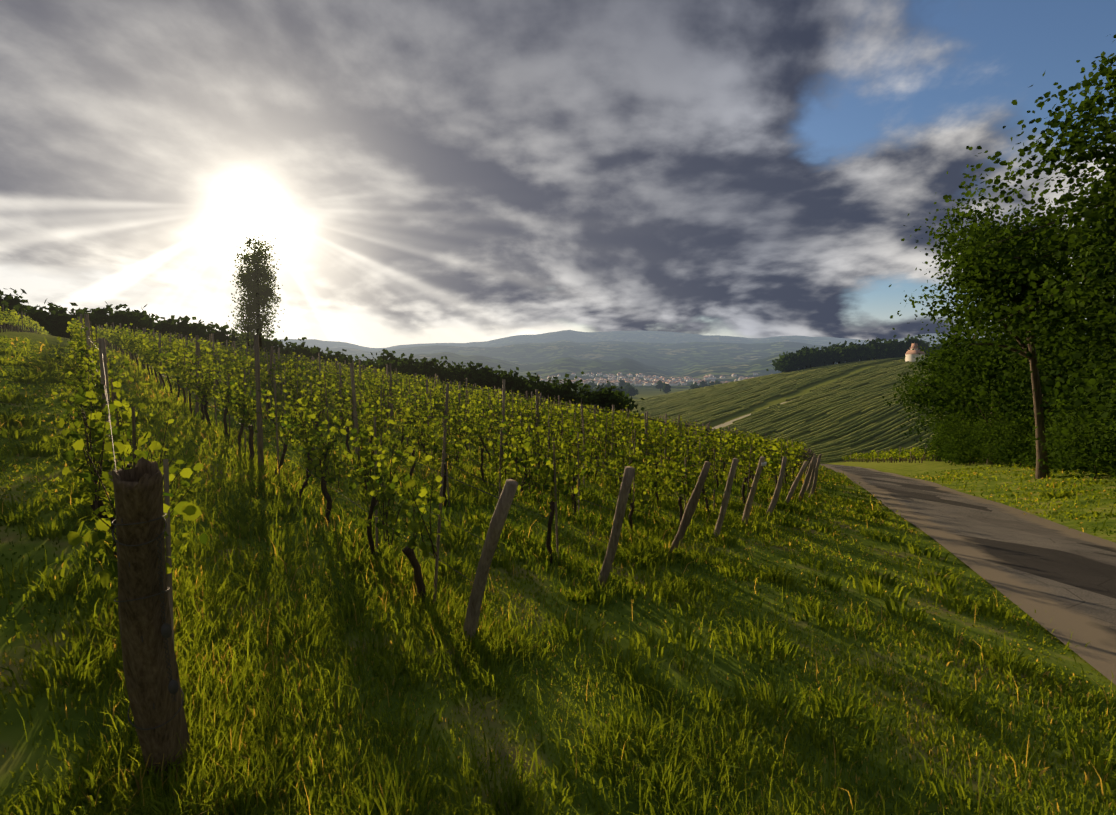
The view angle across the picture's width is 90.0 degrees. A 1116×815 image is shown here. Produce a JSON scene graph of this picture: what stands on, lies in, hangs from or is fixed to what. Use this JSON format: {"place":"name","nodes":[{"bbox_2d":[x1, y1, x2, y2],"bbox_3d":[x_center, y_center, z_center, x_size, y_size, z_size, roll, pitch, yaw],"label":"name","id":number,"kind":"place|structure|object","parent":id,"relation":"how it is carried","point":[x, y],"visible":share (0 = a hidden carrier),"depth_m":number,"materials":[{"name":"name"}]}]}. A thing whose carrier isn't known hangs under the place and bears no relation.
{"place":"outdoors","nodes":[
{"label":"outdoors","id":0,"kind":"place"},
{"bbox_2d":[0,329,1115,814],"bbox_3d":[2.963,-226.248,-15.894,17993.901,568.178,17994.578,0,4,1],"label":"ground","id":1,"kind":"structure","parent":0,"point":[634,353],"depth_m":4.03,"materials":[{"name":"green plant"}]},
{"bbox_2d":[112,457,191,781],"bbox_3d":[-1.399,0.916,1.929,0.181,1.565,0.691,-2,5,-28],"label":"post","id":2,"kind":"object","parent":1,"relation":"on","point":[138,492],"visible":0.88,"depth_m":1.82,"materials":[{"name":"brown wood"}]},
{"bbox_2d":[111,512,183,729],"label":"post wires","id":3,"kind":"object","parent":2,"relation":"attached to","point":[166,633],"visible":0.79,"depth_m":1.85,"materials":[{"name":"grey metal"}]},
{"bbox_2d":[0,288,1003,420],"bbox_3d":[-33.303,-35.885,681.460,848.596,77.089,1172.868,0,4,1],"label":"tree foliage","id":4,"kind":"object","parent":1,"relation":"on","point":[54,320],"visible":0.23,"depth_m":148.28,"materials":[{"name":"green plant"}]},
{"bbox_2d":[2,304,1030,644],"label":"vineyard posts","id":5,"kind":"object","parent":1,"relation":"on","point":[492,540],"visible":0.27,"depth_m":7.15,"materials":[{"name":"brown wood"}]},
{"bbox_2d":[84,329,817,708],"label":"trellis wires","id":6,"kind":"object","parent":5,"relation":"attached to","point":[518,433],"visible":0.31,"depth_m":10.90,"materials":[{"name":"grey metal"}]},
{"bbox_2d":[0,306,1104,605],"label":"vine","id":7,"kind":"object","parent":5,"relation":"on","point":[128,342],"depth_m":8.05,"materials":[{"name":"green plant"}]},
{"bbox_2d":[513,372,757,385],"bbox_3d":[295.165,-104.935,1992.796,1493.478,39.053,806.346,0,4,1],"label":"village","id":8,"kind":"object","parent":1,"relation":"on","point":[637,381],"visible":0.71,"depth_m":2073.34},
{"bbox_2d":[247,123,1115,478],"bbox_3d":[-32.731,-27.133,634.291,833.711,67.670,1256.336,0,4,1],"label":"tree trunks and limbs","id":9,"kind":"object","parent":1,"relation":"on","point":[1037,403],"visible":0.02,"depth_m":22.31,"materials":[{"name":"brown plant"}]},
{"bbox_2d":[226,232,284,348],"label":"tree foliage","id":10,"kind":"object","parent":9,"relation":"on","point":[249,284],"visible":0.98,"depth_m":71.82,"materials":[{"name":"green plant"}]},
{"bbox_2d":[629,356,1106,470],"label":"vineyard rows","id":11,"kind":"object","parent":1,"relation":"on","point":[702,405],"visible":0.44,"depth_m":308.41,"materials":[{"name":"green plant"}]},
{"bbox_2d":[905,343,924,361],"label":"chapel","id":12,"kind":"structure","parent":1,"relation":"on","point":[910,354],"depth_m":381.69,"materials":[{"name":"beige paint"}]},
{"bbox_2d":[882,34,1115,479],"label":"tree foliage","id":13,"kind":"object","parent":1,"relation":"on","point":[1079,427],"visible":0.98,"depth_m":19.98,"materials":[{"name":"green plant"}]},
{"bbox_2d":[0,0,1115,347],"label":"sky","id":14,"kind":"structure","parent":0,"point":[418,171],"materials":[{"name":"grey"}]},
{"bbox_2d":[712,386,838,429],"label":"field track","id":15,"kind":"structure","parent":0,"point":[724,424],"depth_m":300.40,"materials":[{"name":"beige soil"}]},
{"bbox_2d":[820,464,1115,684],"bbox_3d":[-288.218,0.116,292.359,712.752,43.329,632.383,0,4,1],"label":"road","id":16,"kind":"structure","parent":0,"point":[1062,576],"depth_m":9.18,"materials":[{"name":"grey asphalt"}]}
]}

